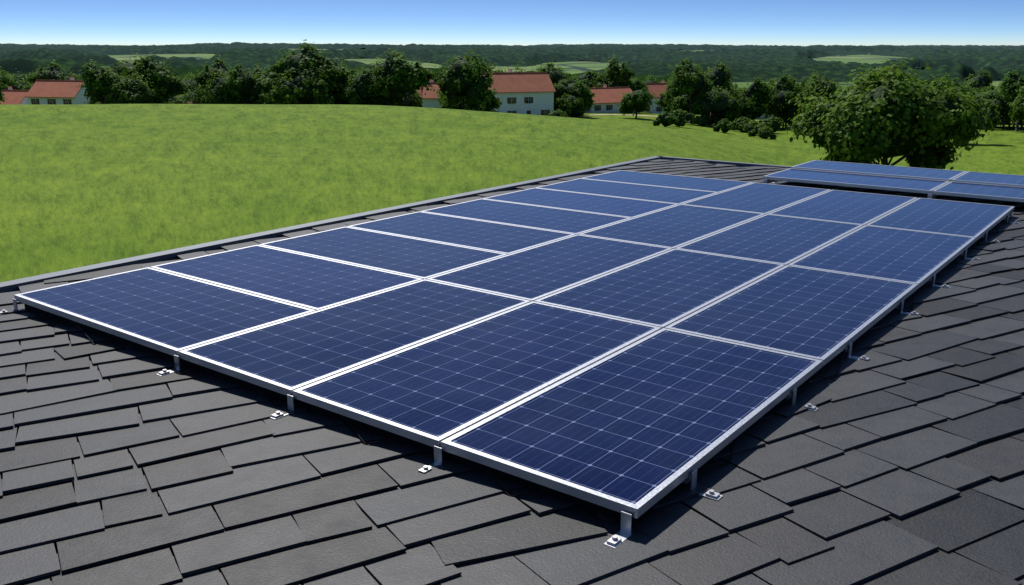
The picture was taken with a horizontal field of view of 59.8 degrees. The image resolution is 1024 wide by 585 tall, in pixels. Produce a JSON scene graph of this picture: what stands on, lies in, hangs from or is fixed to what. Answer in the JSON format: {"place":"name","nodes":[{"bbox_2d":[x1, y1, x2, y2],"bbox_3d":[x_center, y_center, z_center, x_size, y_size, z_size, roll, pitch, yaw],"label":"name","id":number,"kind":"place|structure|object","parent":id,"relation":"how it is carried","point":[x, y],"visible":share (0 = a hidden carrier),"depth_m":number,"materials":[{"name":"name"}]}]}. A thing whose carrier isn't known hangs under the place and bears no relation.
{"place":"outdoors","nodes":[
{"label":"outdoors","id":0,"kind":"place"},
{"bbox_2d":[0,156,791,292],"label":"trim","id":1,"kind":"structure","parent":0,"point":[14,285],"depth_m":9.19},
{"bbox_2d":[0,159,1023,584],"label":"roof slates","id":2,"kind":"object","parent":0,"point":[896,457],"visible":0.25,"depth_m":3.82,"materials":[{"name":"stone"}]},
{"bbox_2d":[0,170,1020,547],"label":"solar array","id":3,"kind":"object","parent":2,"relation":"on","point":[628,350],"visible":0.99,"depth_m":5.91,"materials":[{"name":"glass"}]},
{"bbox_2d":[763,160,1023,201],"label":"solar array","id":4,"kind":"object","parent":2,"relation":"on","point":[932,183],"visible":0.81,"depth_m":11.61,"materials":[{"name":"glass"}]},
{"bbox_2d":[0,48,1023,282],"bbox_3d":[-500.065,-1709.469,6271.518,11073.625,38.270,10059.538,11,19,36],"label":"grass field","id":5,"kind":"structure","parent":0,"point":[81,185],"depth_m":50.34,"materials":[{"name":"green plant"}]},
{"bbox_2d":[0,76,7,95],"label":"tree","id":6,"kind":"object","parent":5,"relation":"on","point":[2,85],"visible":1,"depth_m":141.94,"materials":[{"name":"green plant"}]},
{"bbox_2d":[0,66,25,89],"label":"tree","id":7,"kind":"object","parent":5,"relation":"on","point":[11,83],"visible":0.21,"depth_m":212.73,"materials":[{"name":"green plant"}]},
{"bbox_2d":[0,87,28,104],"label":"house","id":8,"kind":"structure","parent":5,"relation":"on","point":[16,97],"depth_m":199.41,"materials":[{"name":"tile"}]},
{"bbox_2d":[9,68,29,82],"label":"tree","id":9,"kind":"object","parent":5,"relation":"on","point":[23,76],"visible":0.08,"depth_m":277.18,"materials":[{"name":"green plant"}]},
{"bbox_2d":[16,74,32,86],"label":"tree","id":10,"kind":"object","parent":5,"relation":"on","point":[19,81],"visible":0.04,"depth_m":249.49,"materials":[{"name":"green plant"}]},
{"bbox_2d":[18,81,31,89],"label":"tree","id":11,"kind":"object","parent":5,"relation":"on","point":[24,85],"visible":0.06,"depth_m":231.18,"materials":[{"name":"green plant"}]},
{"bbox_2d":[26,59,74,83],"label":"tree","id":12,"kind":"object","parent":5,"relation":"on","point":[53,72],"visible":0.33,"depth_m":204.14,"materials":[{"name":"green plant"}]},
{"bbox_2d":[25,77,91,104],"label":"house","id":13,"kind":"structure","parent":5,"relation":"on","point":[50,92],"depth_m":192.85,"materials":[{"name":"tile"}]},
{"bbox_2d":[64,67,79,79],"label":"tree","id":14,"kind":"object","parent":5,"relation":"on","point":[75,77],"visible":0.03,"depth_m":225.41,"materials":[{"name":"green plant"}]},
{"bbox_2d":[78,59,123,103],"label":"tree","id":15,"kind":"object","parent":5,"relation":"on","point":[97,82],"visible":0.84,"depth_m":139.88,"materials":[{"name":"green plant"}]},
{"bbox_2d":[108,53,143,79],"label":"tree","id":16,"kind":"object","parent":5,"relation":"on","point":[127,66],"visible":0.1,"depth_m":151.73,"materials":[{"name":"green plant"}]},
{"bbox_2d":[103,72,154,103],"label":"bush","id":17,"kind":"object","parent":5,"relation":"on","point":[128,95],"visible":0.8,"depth_m":139.30,"materials":[{"name":"green plant"}]},
{"bbox_2d":[110,69,149,102],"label":"tree","id":18,"kind":"object","parent":5,"relation":"on","point":[141,93],"visible":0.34,"depth_m":140.07,"materials":[{"name":"green plant"}]},
{"bbox_2d":[151,91,164,103],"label":"bush","id":19,"kind":"object","parent":5,"relation":"on","point":[159,99],"visible":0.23,"depth_m":149.31,"materials":[{"name":"green plant"}]},
{"bbox_2d":[130,52,186,100],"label":"tree","id":20,"kind":"object","parent":5,"relation":"on","point":[165,83],"visible":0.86,"depth_m":148.33,"materials":[{"name":"green plant"}]},
{"bbox_2d":[163,95,183,103],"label":"bush","id":21,"kind":"object","parent":5,"relation":"on","point":[169,100],"visible":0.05,"depth_m":185.79,"materials":[{"name":"green plant"}]},
{"bbox_2d":[167,90,193,103],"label":"bush","id":22,"kind":"object","parent":5,"relation":"on","point":[178,100],"visible":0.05,"depth_m":180.45,"materials":[{"name":"green plant"}]},
{"bbox_2d":[177,72,198,96],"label":"tree","id":23,"kind":"object","parent":5,"relation":"on","point":[190,85],"visible":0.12,"depth_m":218.89,"materials":[{"name":"green plant"}]},
{"bbox_2d":[180,86,204,103],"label":"bush","id":24,"kind":"object","parent":5,"relation":"on","point":[193,98],"visible":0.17,"depth_m":176.89,"materials":[{"name":"green plant"}]},
{"bbox_2d":[192,55,231,97],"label":"tree","id":25,"kind":"object","parent":5,"relation":"on","point":[201,80],"visible":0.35,"depth_m":156.34,"materials":[{"name":"green plant"}]},
{"bbox_2d":[197,71,230,103],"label":"tree","id":26,"kind":"object","parent":5,"relation":"on","point":[206,91],"visible":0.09,"depth_m":151.03,"materials":[{"name":"green plant"}]},
{"bbox_2d":[202,68,243,103],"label":"tree","id":27,"kind":"object","parent":5,"relation":"on","point":[216,82],"visible":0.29,"depth_m":147.76,"materials":[{"name":"green plant"}]},
{"bbox_2d":[205,74,250,103],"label":"tree","id":28,"kind":"object","parent":5,"relation":"on","point":[229,98],"visible":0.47,"depth_m":146.15,"materials":[{"name":"green plant"}]},
{"bbox_2d":[223,63,262,103],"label":"tree","id":29,"kind":"object","parent":5,"relation":"on","point":[241,80],"visible":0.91,"depth_m":145.65,"materials":[{"name":"green plant"}]},
{"bbox_2d":[246,65,267,75],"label":"tree","id":30,"kind":"object","parent":5,"relation":"on","point":[258,69],"visible":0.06,"depth_m":209.68,"materials":[{"name":"green plant"}]},
{"bbox_2d":[253,65,275,99],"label":"tree","id":31,"kind":"object","parent":5,"relation":"on","point":[266,74],"visible":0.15,"depth_m":148.17,"materials":[{"name":"green plant"}]},
{"bbox_2d":[255,71,281,103],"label":"tree","id":32,"kind":"object","parent":5,"relation":"on","point":[270,82],"visible":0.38,"depth_m":145.28,"materials":[{"name":"green plant"}]},
{"bbox_2d":[253,79,298,103],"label":"tree","id":33,"kind":"object","parent":5,"relation":"on","point":[257,101],"visible":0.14,"depth_m":145.11,"materials":[{"name":"green plant"}]},
{"bbox_2d":[264,85,299,103],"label":"tree","id":34,"kind":"object","parent":5,"relation":"on","point":[269,101],"visible":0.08,"depth_m":143.11,"materials":[{"name":"green plant"}]},
{"bbox_2d":[269,39,327,84],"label":"tree","id":35,"kind":"object","parent":5,"relation":"on","point":[292,64],"visible":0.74,"depth_m":142.42,"materials":[{"name":"green plant"}]},
{"bbox_2d":[266,69,338,103],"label":"bush","id":36,"kind":"object","parent":5,"relation":"on","point":[305,89],"visible":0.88,"depth_m":139.77,"materials":[{"name":"green plant"}]},
{"bbox_2d":[312,49,355,101],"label":"tree","id":37,"kind":"object","parent":5,"relation":"on","point":[337,79],"visible":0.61,"depth_m":143.75,"materials":[{"name":"green plant"}]},
{"bbox_2d":[335,93,349,104],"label":"bush","id":38,"kind":"object","parent":5,"relation":"on","point":[342,100],"visible":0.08,"depth_m":147.90,"materials":[{"name":"green plant"}]},
{"bbox_2d":[334,64,361,103],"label":"tree","id":39,"kind":"object","parent":5,"relation":"on","point":[352,70],"visible":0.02,"depth_m":154.44,"materials":[{"name":"green plant"}]},
{"bbox_2d":[339,68,377,104],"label":"tree","id":40,"kind":"object","parent":5,"relation":"on","point":[355,92],"visible":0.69,"depth_m":142.24,"materials":[{"name":"green plant"}]},
{"bbox_2d":[343,76,395,105],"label":"bush","id":41,"kind":"object","parent":5,"relation":"on","point":[376,100],"visible":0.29,"depth_m":144.81,"materials":[{"name":"green plant"}]},
{"bbox_2d":[364,48,406,105],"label":"tree","id":42,"kind":"object","parent":5,"relation":"on","point":[376,83],"visible":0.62,"depth_m":142.06,"materials":[{"name":"green plant"}]},
{"bbox_2d":[376,52,436,106],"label":"tree","id":43,"kind":"object","parent":5,"relation":"on","point":[408,77],"visible":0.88,"depth_m":140.32,"materials":[{"name":"green plant"}]},
{"bbox_2d":[390,90,422,106],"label":"tree","id":44,"kind":"object","parent":5,"relation":"on","point":[416,101],"visible":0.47,"depth_m":148.14,"materials":[{"name":"green plant"}]},
{"bbox_2d":[417,79,441,107],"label":"house","id":45,"kind":"structure","parent":5,"relation":"on","point":[430,99],"depth_m":207.32,"materials":[{"name":"tile"}]},
{"bbox_2d":[433,62,449,81],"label":"tree","id":46,"kind":"object","parent":5,"relation":"on","point":[440,73],"visible":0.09,"depth_m":234.44,"materials":[{"name":"green plant"}]},
{"bbox_2d":[438,94,447,108],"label":"bush","id":47,"kind":"object","parent":5,"relation":"on","point":[442,96],"visible":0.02,"depth_m":165.23,"materials":[{"name":"green plant"}]},
{"bbox_2d":[442,96,462,109],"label":"bush","id":48,"kind":"object","parent":5,"relation":"on","point":[458,106],"visible":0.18,"depth_m":154.98,"materials":[{"name":"green plant"}]},
{"bbox_2d":[437,44,498,109],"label":"tree","id":49,"kind":"object","parent":5,"relation":"on","point":[462,78],"visible":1,"depth_m":141.97,"materials":[{"name":"green plant"}]},
{"bbox_2d":[440,88,503,111],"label":"bush","id":50,"kind":"object","parent":5,"relation":"on","point":[495,103],"visible":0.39,"depth_m":155.00,"materials":[{"name":"green plant"}]},
{"bbox_2d":[479,61,492,72],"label":"tree","id":51,"kind":"object","parent":5,"relation":"on","point":[489,69],"visible":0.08,"depth_m":230.85,"materials":[{"name":"green plant"}]},
{"bbox_2d":[0,42,1023,85],"bbox_3d":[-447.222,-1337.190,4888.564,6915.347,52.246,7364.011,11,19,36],"label":"forested hills","id":52,"kind":"structure","parent":5,"relation":"on","point":[745,63],"depth_m":1318.69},
{"bbox_2d":[482,69,555,115],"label":"house","id":53,"kind":"structure","parent":5,"relation":"on","point":[531,93],"depth_m":189.93,"materials":[{"name":"white paint"}]},
{"bbox_2d":[539,60,572,84],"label":"tree","id":54,"kind":"object","parent":5,"relation":"on","point":[556,76],"visible":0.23,"depth_m":204.78,"materials":[{"name":"green plant"}]},
{"bbox_2d":[547,109,567,116],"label":"bush","id":55,"kind":"object","parent":5,"relation":"on","point":[558,113],"visible":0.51,"depth_m":166.98,"materials":[{"name":"green plant"}]},
{"bbox_2d":[556,93,585,116],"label":"tree","id":56,"kind":"object","parent":5,"relation":"on","point":[573,104],"visible":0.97,"depth_m":191.63,"materials":[{"name":"green plant"}]},
{"bbox_2d":[553,80,591,110],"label":"tree","id":57,"kind":"object","parent":5,"relation":"on","point":[561,89],"visible":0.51,"depth_m":195.02,"materials":[{"name":"green plant"}]},
{"bbox_2d":[554,79,599,110],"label":"tree","id":58,"kind":"object","parent":5,"relation":"on","point":[582,95],"visible":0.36,"depth_m":197.00,"materials":[{"name":"green plant"}]},
{"bbox_2d":[570,71,599,87],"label":"tree","id":59,"kind":"object","parent":5,"relation":"on","point":[588,78],"visible":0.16,"depth_m":247.48,"materials":[{"name":"green plant"}]},
{"bbox_2d":[584,85,637,113],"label":"house","id":60,"kind":"structure","parent":5,"relation":"on","point":[607,102],"depth_m":229.52,"materials":[{"name":"tile"}]},
{"bbox_2d":[590,68,631,87],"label":"tree","id":61,"kind":"object","parent":5,"relation":"on","point":[598,82],"visible":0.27,"depth_m":244.63,"materials":[{"name":"green plant"}]},
{"bbox_2d":[600,55,635,86],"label":"tree","id":62,"kind":"object","parent":5,"relation":"on","point":[618,72],"visible":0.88,"depth_m":240.95,"materials":[{"name":"green plant"}]},
{"bbox_2d":[600,78,636,90],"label":"tree","id":63,"kind":"object","parent":5,"relation":"on","point":[612,84],"visible":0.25,"depth_m":241.62,"materials":[{"name":"green plant"}]},
{"bbox_2d":[614,88,657,117],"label":"tree","id":64,"kind":"object","parent":5,"relation":"on","point":[637,101],"visible":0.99,"depth_m":197.77,"materials":[{"name":"green plant"}]},
{"bbox_2d":[634,77,648,92],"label":"tree","id":65,"kind":"object","parent":5,"relation":"on","point":[640,86],"visible":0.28,"depth_m":245.36,"materials":[{"name":"green plant"}]},
{"bbox_2d":[644,74,665,82],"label":"tree","id":66,"kind":"object","parent":5,"relation":"on","point":[650,81],"visible":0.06,"depth_m":323.55,"materials":[{"name":"green plant"}]},
{"bbox_2d":[643,80,670,113],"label":"house","id":67,"kind":"structure","parent":5,"relation":"on","point":[655,88],"depth_m":252.96,"materials":[{"name":"tile"}]},
{"bbox_2d":[653,90,671,112],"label":"tree","id":68,"kind":"object","parent":5,"relation":"on","point":[661,103],"visible":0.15,"depth_m":235.49,"materials":[{"name":"green plant"}]},
{"bbox_2d":[653,111,677,126],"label":"bush","id":69,"kind":"object","parent":5,"relation":"on","point":[665,119],"visible":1,"depth_m":165.25,"materials":[{"name":"green plant"}]},
{"bbox_2d":[662,74,675,107],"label":"tree","id":70,"kind":"object","parent":5,"relation":"on","point":[667,87],"visible":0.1,"depth_m":222.84,"materials":[{"name":"green plant"}]},
{"bbox_2d":[664,76,683,108],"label":"tree","id":71,"kind":"object","parent":5,"relation":"on","point":[672,93],"visible":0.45,"depth_m":217.90,"materials":[{"name":"green plant"}]},
{"bbox_2d":[670,109,693,126],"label":"bush","id":72,"kind":"object","parent":5,"relation":"on","point":[682,117],"visible":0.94,"depth_m":174.58,"materials":[{"name":"green plant"}]},
{"bbox_2d":[670,95,695,113],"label":"tree","id":73,"kind":"object","parent":5,"relation":"on","point":[680,103],"visible":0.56,"depth_m":205.30,"materials":[{"name":"green plant"}]},
{"bbox_2d":[668,56,715,123],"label":"tree","id":74,"kind":"object","parent":5,"relation":"on","point":[690,82],"visible":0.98,"depth_m":197.78,"materials":[{"name":"green plant"}]},
{"bbox_2d":[693,115,710,126],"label":"bush","id":75,"kind":"object","parent":5,"relation":"on","point":[703,120],"visible":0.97,"depth_m":192.61,"materials":[{"name":"green plant"}]},
{"bbox_2d":[691,85,742,125],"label":"tree","id":76,"kind":"object","parent":5,"relation":"on","point":[716,102],"visible":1,"depth_m":195.12,"materials":[{"name":"green plant"}]},
{"bbox_2d":[707,114,728,124],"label":"bush","id":77,"kind":"object","parent":5,"relation":"on","point":[712,121],"visible":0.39,"depth_m":201.55,"materials":[{"name":"green plant"}]},
{"bbox_2d":[702,60,735,115],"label":"tree","id":78,"kind":"object","parent":5,"relation":"on","point":[719,76],"visible":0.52,"depth_m":204.25,"materials":[{"name":"green plant"}]},
{"bbox_2d":[713,118,732,132],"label":"bush","id":79,"kind":"object","parent":5,"relation":"on","point":[724,126],"visible":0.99,"depth_m":172.91,"materials":[{"name":"green plant"}]},
{"bbox_2d":[719,86,743,118],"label":"tree","id":80,"kind":"object","parent":5,"relation":"on","point":[732,93],"visible":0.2,"depth_m":199.54,"materials":[{"name":"green plant"}]},
{"bbox_2d":[732,116,750,131],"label":"bush","id":81,"kind":"object","parent":5,"relation":"on","point":[742,119],"visible":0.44,"depth_m":185.81,"materials":[{"name":"green plant"}]},
{"bbox_2d":[735,120,747,132],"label":"bush","id":82,"kind":"object","parent":5,"relation":"on","point":[740,126],"visible":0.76,"depth_m":184.45,"materials":[{"name":"green plant"}]},
{"bbox_2d":[731,97,758,121],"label":"tree","id":83,"kind":"object","parent":5,"relation":"on","point":[746,111],"visible":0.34,"depth_m":204.78,"materials":[{"name":"green plant"}]},
{"bbox_2d":[742,120,759,132],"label":"bush","id":84,"kind":"object","parent":5,"relation":"on","point":[751,124],"visible":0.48,"depth_m":175.28,"materials":[{"name":"green plant"}]},
{"bbox_2d":[735,89,768,117],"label":"tree","id":85,"kind":"object","parent":5,"relation":"on","point":[760,112],"visible":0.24,"depth_m":207.11,"materials":[{"name":"green plant"}]},
{"bbox_2d":[738,75,773,106],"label":"tree","id":86,"kind":"object","parent":5,"relation":"on","point":[761,93],"visible":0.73,"depth_m":206.72,"materials":[{"name":"green plant"}]},
{"bbox_2d":[748,123,772,137],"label":"bush","id":87,"kind":"object","parent":5,"relation":"on","point":[754,132],"visible":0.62,"depth_m":168.62,"materials":[{"name":"green plant"}]},
{"bbox_2d":[757,126,776,139],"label":"bush","id":88,"kind":"object","parent":5,"relation":"on","point":[766,132],"visible":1,"depth_m":162.60,"materials":[{"name":"green plant"}]},
{"bbox_2d":[759,117,785,131],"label":"bush","id":89,"kind":"object","parent":5,"relation":"on","point":[773,123],"visible":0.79,"depth_m":188.28,"materials":[{"name":"green plant"}]},
{"bbox_2d":[761,104,795,127],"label":"tree","id":90,"kind":"object","parent":5,"relation":"on","point":[770,113],"visible":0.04,"depth_m":218.09,"materials":[{"name":"green plant"}]},
{"bbox_2d":[763,73,802,128],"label":"tree","id":91,"kind":"object","parent":5,"relation":"on","point":[784,82],"visible":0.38,"depth_m":211.35,"materials":[{"name":"green plant"}]},
{"bbox_2d":[766,83,802,128],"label":"tree","id":92,"kind":"object","parent":5,"relation":"on","point":[779,105],"visible":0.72,"depth_m":209.13,"materials":[{"name":"green plant"}]},
{"bbox_2d":[792,71,841,113],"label":"tree","id":93,"kind":"object","parent":5,"relation":"on","point":[825,85],"visible":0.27,"depth_m":194.64,"materials":[{"name":"green plant"}]},
{"bbox_2d":[802,66,843,95],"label":"tree","id":94,"kind":"object","parent":5,"relation":"on","point":[815,78],"visible":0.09,"depth_m":205.03,"materials":[{"name":"green plant"}]},
{"bbox_2d":[785,53,993,169],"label":"tree","id":95,"kind":"object","parent":5,"relation":"on","point":[882,114],"visible":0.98,"depth_m":67.46,"materials":[{"name":"green plant"}]},
{"bbox_2d":[920,70,954,91],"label":"tree","id":96,"kind":"object","parent":5,"relation":"on","point":[934,84],"visible":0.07,"depth_m":223.23,"materials":[{"name":"green plant"}]},
{"bbox_2d":[938,73,965,86],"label":"tree","id":97,"kind":"object","parent":5,"relation":"on","point":[954,80],"visible":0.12,"depth_m":297.00,"materials":[{"name":"green plant"}]},
{"bbox_2d":[953,86,971,96],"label":"tree","id":98,"kind":"object","parent":5,"relation":"on","point":[963,91],"visible":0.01,"depth_m":230.53,"materials":[{"name":"green plant"}]},
{"bbox_2d":[955,81,971,95],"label":"tree","id":99,"kind":"object","parent":5,"relation":"on","point":[967,89],"visible":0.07,"depth_m":257.32,"materials":[{"name":"green plant"}]},
{"bbox_2d":[964,68,995,92],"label":"tree","id":100,"kind":"object","parent":5,"relation":"on","point":[980,80],"visible":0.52,"depth_m":300.81,"materials":[{"name":"green plant"}]},
{"bbox_2d":[961,94,1004,132],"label":"tree","id":101,"kind":"object","parent":5,"relation":"on","point":[991,113],"visible":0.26,"depth_m":149.41,"materials":[{"name":"green plant"}]},
{"bbox_2d":[967,86,999,115],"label":"tree","id":102,"kind":"object","parent":5,"relation":"on","point":[979,95],"visible":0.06,"depth_m":212.25,"materials":[{"name":"green plant"}]},
{"bbox_2d":[975,86,997,93],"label":"tree","id":103,"kind":"object","parent":5,"relation":"on","point":[992,88],"visible":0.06,"depth_m":224.82,"materials":[{"name":"green plant"}]},
{"bbox_2d":[980,88,1015,129],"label":"tree","id":104,"kind":"object","parent":5,"relation":"on","point":[1003,105],"visible":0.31,"depth_m":208.06,"materials":[{"name":"green plant"}]},
{"bbox_2d":[992,68,1023,130],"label":"tree","id":105,"kind":"object","parent":5,"relation":"on","point":[1011,84],"visible":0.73,"depth_m":197.57,"materials":[{"name":"green plant"}]},
{"bbox_2d":[995,112,1023,128],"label":"tree","id":106,"kind":"object","parent":5,"relation":"on","point":[1008,120],"visible":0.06,"depth_m":209.62,"materials":[{"name":"green plant"}]},
{"bbox_2d":[1007,86,1023,124],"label":"tree","id":107,"kind":"object","parent":5,"relation":"on","point":[1017,111],"visible":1,"depth_m":156.72,"materials":[{"name":"green plant"}]},
{"bbox_2d":[0,0,1023,45],"label":"sky","id":108,"kind":"structure","parent":0,"point":[76,22],"materials":[{"name":"blue"}]},
{"bbox_2d":[595,114,657,116],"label":"road","id":109,"kind":"structure","parent":0,"point":[621,114],"depth_m":216.56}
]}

